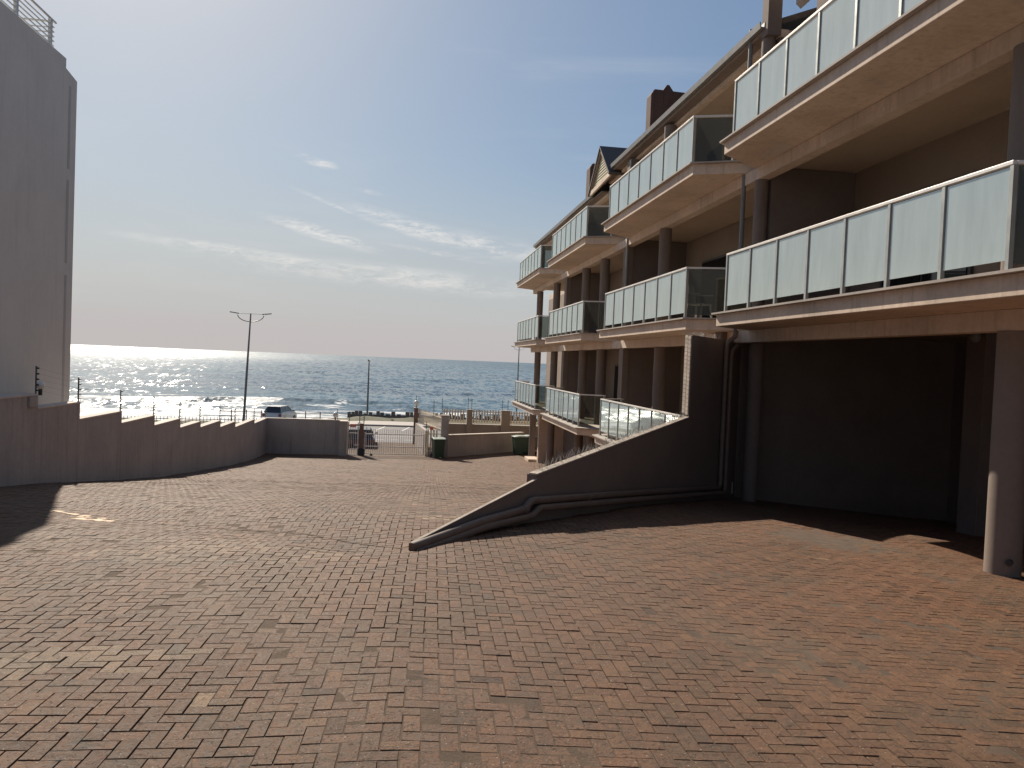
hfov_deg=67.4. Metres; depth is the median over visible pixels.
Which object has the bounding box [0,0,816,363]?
sky
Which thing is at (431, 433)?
picket fence
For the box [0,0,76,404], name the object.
white building
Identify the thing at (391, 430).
road
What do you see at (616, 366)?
sliding door
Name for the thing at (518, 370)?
street lamp
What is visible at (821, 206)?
apartment building
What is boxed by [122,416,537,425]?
dune bank
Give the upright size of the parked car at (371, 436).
1.257 m
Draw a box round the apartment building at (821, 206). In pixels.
[511,0,1023,577]
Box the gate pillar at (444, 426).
[440,415,449,457]
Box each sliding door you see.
[613,365,618,398]
[699,254,734,317]
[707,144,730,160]
[880,172,977,287]
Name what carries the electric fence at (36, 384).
on the boundary wall at (56, 442)
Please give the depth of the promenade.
64.12 m
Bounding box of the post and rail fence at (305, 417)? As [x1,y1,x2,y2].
[221,409,401,420]
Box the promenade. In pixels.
[348,421,440,425]
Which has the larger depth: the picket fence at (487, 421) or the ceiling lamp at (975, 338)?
the picket fence at (487, 421)
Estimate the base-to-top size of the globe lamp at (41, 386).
0.272 m
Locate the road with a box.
[349,426,440,442]
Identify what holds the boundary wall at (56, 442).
on the paving
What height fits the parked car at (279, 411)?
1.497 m
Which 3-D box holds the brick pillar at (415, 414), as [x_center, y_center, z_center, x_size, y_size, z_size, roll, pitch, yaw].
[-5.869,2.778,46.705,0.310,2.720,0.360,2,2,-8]
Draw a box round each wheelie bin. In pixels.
[430,437,445,457]
[512,435,527,454]
[524,435,537,454]
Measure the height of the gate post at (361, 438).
2.267 m
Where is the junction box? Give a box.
[28,396,37,407]
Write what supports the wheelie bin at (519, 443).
on the paving
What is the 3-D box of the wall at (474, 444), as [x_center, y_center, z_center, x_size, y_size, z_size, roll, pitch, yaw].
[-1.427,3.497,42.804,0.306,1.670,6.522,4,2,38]
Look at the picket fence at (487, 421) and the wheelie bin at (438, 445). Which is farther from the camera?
the picket fence at (487, 421)
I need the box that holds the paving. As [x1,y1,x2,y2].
[0,453,1023,767]
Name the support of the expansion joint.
on the paving
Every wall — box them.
[0,393,348,486]
[409,330,740,550]
[414,423,427,455]
[448,432,523,456]
[449,409,537,446]
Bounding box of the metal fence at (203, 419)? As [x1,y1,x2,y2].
[123,416,256,422]
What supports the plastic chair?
on the apartment building at (821, 206)
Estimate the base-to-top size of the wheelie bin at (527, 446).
1.068 m
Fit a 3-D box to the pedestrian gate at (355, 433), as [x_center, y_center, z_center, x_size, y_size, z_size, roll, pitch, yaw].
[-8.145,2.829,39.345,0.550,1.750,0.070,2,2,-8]
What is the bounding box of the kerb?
[349,424,440,427]
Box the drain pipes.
[409,329,740,553]
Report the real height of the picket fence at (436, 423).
0.910 m
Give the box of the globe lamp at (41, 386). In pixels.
[37,381,44,394]
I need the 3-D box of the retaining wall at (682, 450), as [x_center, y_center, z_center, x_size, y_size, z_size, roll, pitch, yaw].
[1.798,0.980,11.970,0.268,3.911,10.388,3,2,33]
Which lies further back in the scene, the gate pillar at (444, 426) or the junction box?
the gate pillar at (444, 426)
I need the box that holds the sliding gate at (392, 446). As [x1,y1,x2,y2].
[364,429,424,455]
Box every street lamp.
[230,311,271,420]
[366,360,370,412]
[512,346,522,410]
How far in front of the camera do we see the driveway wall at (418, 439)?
42.91 m
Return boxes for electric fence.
[35,366,338,420]
[416,398,508,418]
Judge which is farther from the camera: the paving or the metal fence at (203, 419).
the metal fence at (203, 419)
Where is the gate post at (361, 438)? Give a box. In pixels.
[358,414,364,455]
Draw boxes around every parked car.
[262,405,296,417]
[347,427,376,447]
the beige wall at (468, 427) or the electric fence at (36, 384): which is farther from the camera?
the beige wall at (468, 427)
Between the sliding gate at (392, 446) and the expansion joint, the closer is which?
the expansion joint
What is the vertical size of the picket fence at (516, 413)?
0.820 m
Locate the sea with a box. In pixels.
[69,344,545,421]
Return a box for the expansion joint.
[0,502,395,547]
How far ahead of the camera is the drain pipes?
10.85 m
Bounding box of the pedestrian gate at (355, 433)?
[347,422,358,454]
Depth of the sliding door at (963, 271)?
12.81 m
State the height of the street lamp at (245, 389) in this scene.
9.543 m
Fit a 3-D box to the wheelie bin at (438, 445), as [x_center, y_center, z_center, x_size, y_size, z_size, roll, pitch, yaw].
[-3.809,3.280,39.563,0.640,1.068,0.828,2,2,-18]
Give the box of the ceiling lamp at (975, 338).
[969,334,981,342]
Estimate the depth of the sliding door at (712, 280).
21.86 m
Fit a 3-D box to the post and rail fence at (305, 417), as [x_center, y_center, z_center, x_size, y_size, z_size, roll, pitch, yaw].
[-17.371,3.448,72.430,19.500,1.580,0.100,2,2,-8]
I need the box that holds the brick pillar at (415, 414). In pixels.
[413,407,418,443]
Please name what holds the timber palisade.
on the dune bank
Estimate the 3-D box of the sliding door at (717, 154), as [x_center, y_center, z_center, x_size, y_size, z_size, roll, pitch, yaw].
[5.908,-5.704,21.661,0.075,2.150,2.300,2,2,-8]
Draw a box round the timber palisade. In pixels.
[347,410,536,421]
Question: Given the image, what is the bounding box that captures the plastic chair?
[687,286,712,317]
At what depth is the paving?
5.26 m
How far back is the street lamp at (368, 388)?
73.81 m
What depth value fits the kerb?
62.32 m
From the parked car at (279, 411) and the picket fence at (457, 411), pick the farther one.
the parked car at (279, 411)
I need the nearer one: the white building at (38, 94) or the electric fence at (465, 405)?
the white building at (38, 94)
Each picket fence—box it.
[418,409,440,429]
[426,429,440,453]
[443,408,466,422]
[472,409,500,423]
[510,411,538,424]

